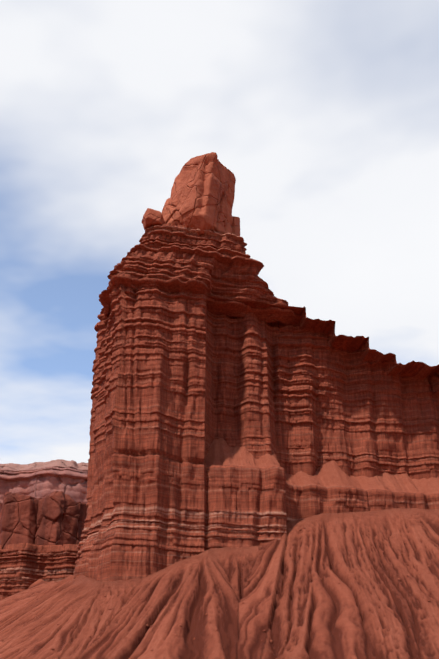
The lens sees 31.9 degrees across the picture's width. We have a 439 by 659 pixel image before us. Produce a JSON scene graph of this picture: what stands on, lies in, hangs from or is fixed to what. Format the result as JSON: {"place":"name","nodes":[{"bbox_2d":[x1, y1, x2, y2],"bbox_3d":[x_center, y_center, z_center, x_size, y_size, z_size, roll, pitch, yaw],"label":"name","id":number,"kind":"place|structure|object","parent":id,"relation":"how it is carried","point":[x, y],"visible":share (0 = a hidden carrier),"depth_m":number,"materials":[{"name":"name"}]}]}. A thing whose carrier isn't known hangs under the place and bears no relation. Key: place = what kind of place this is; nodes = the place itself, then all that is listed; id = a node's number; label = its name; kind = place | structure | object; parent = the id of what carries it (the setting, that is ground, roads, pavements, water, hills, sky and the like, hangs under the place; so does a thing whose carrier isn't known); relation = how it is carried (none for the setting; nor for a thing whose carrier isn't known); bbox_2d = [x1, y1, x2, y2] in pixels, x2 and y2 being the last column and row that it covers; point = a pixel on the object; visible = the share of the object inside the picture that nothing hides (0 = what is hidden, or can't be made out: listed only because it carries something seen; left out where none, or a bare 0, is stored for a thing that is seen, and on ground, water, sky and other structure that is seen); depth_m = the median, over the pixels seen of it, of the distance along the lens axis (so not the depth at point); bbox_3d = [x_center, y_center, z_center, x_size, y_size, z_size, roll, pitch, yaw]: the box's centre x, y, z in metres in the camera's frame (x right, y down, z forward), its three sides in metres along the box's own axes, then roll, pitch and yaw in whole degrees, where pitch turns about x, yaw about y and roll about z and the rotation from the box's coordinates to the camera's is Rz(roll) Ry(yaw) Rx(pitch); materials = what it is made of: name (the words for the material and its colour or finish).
{"place":"outdoors","nodes":[
{"label":"outdoors","id":0,"kind":"place"},
{"bbox_2d":[0,459,87,516],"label":"rock ridge","id":1,"kind":"structure","parent":0,"point":[39,479],"depth_m":724.97,"materials":[{"name":"stone"}]},
{"bbox_2d":[0,508,438,658],"bbox_3d":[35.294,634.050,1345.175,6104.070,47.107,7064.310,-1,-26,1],"label":"terrain","id":2,"kind":"structure","parent":0,"point":[368,589],"depth_m":130.82,"materials":[{"name":"red soil"}]},
{"bbox_2d":[0,543,78,599],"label":"rock ledge","id":3,"kind":"object","parent":2,"relation":"on","point":[24,566],"visible":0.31,"depth_m":220.33,"materials":[{"name":"red stone"}]},
{"bbox_2d":[0,492,38,553],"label":"rock buttress","id":4,"kind":"structure","parent":3,"relation":"on","point":[18,515],"depth_m":228.42,"materials":[{"name":"stone"}]},
{"bbox_2d":[34,491,78,544],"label":"rock buttress","id":5,"kind":"structure","parent":3,"relation":"on","point":[57,519],"depth_m":229.08,"materials":[{"name":"stone"}]},
{"bbox_2d":[76,501,86,544],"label":"rock buttress","id":6,"kind":"structure","parent":3,"relation":"on","point":[82,512],"depth_m":232.90,"materials":[{"name":"stone"}]},
{"bbox_2d":[1,522,438,658],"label":"slope stones","id":7,"kind":"object","parent":2,"relation":"on","point":[216,629],"visible":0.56,"depth_m":128.48,"materials":[{"name":"red stone"}]},
{"bbox_2d":[73,280,438,581],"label":"cliff","id":8,"kind":"structure","parent":2,"relation":"on","point":[181,381],"depth_m":169.49,"materials":[{"name":"red stone"}]},
{"bbox_2d":[99,224,301,325],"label":"tier","id":9,"kind":"object","parent":8,"relation":"on","point":[170,258],"visible":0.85,"depth_m":183.03,"materials":[{"name":"red stone"}]},
{"bbox_2d":[141,208,165,229],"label":"cap boulder","id":10,"kind":"object","parent":9,"relation":"on","point":[151,217],"visible":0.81,"depth_m":186.65,"materials":[{"name":"stone"}]},
{"bbox_2d":[162,152,235,234],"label":"cap rock","id":11,"kind":"object","parent":9,"relation":"on","point":[201,198],"visible":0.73,"depth_m":191.49,"materials":[{"name":"stone"}]},
{"bbox_2d":[232,216,239,235],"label":"rock block","id":12,"kind":"structure","parent":9,"relation":"on","point":[236,226],"depth_m":196.57,"materials":[{"name":"stone"}]},
{"bbox_2d":[205,438,438,493],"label":"rock ledge","id":13,"kind":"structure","parent":8,"relation":"on","point":[328,474],"depth_m":170.62,"materials":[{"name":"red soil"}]},
{"bbox_2d":[0,0,438,464],"label":"sky","id":14,"kind":"structure","parent":0,"point":[323,115],"materials":[{"name":"white"}]}
]}

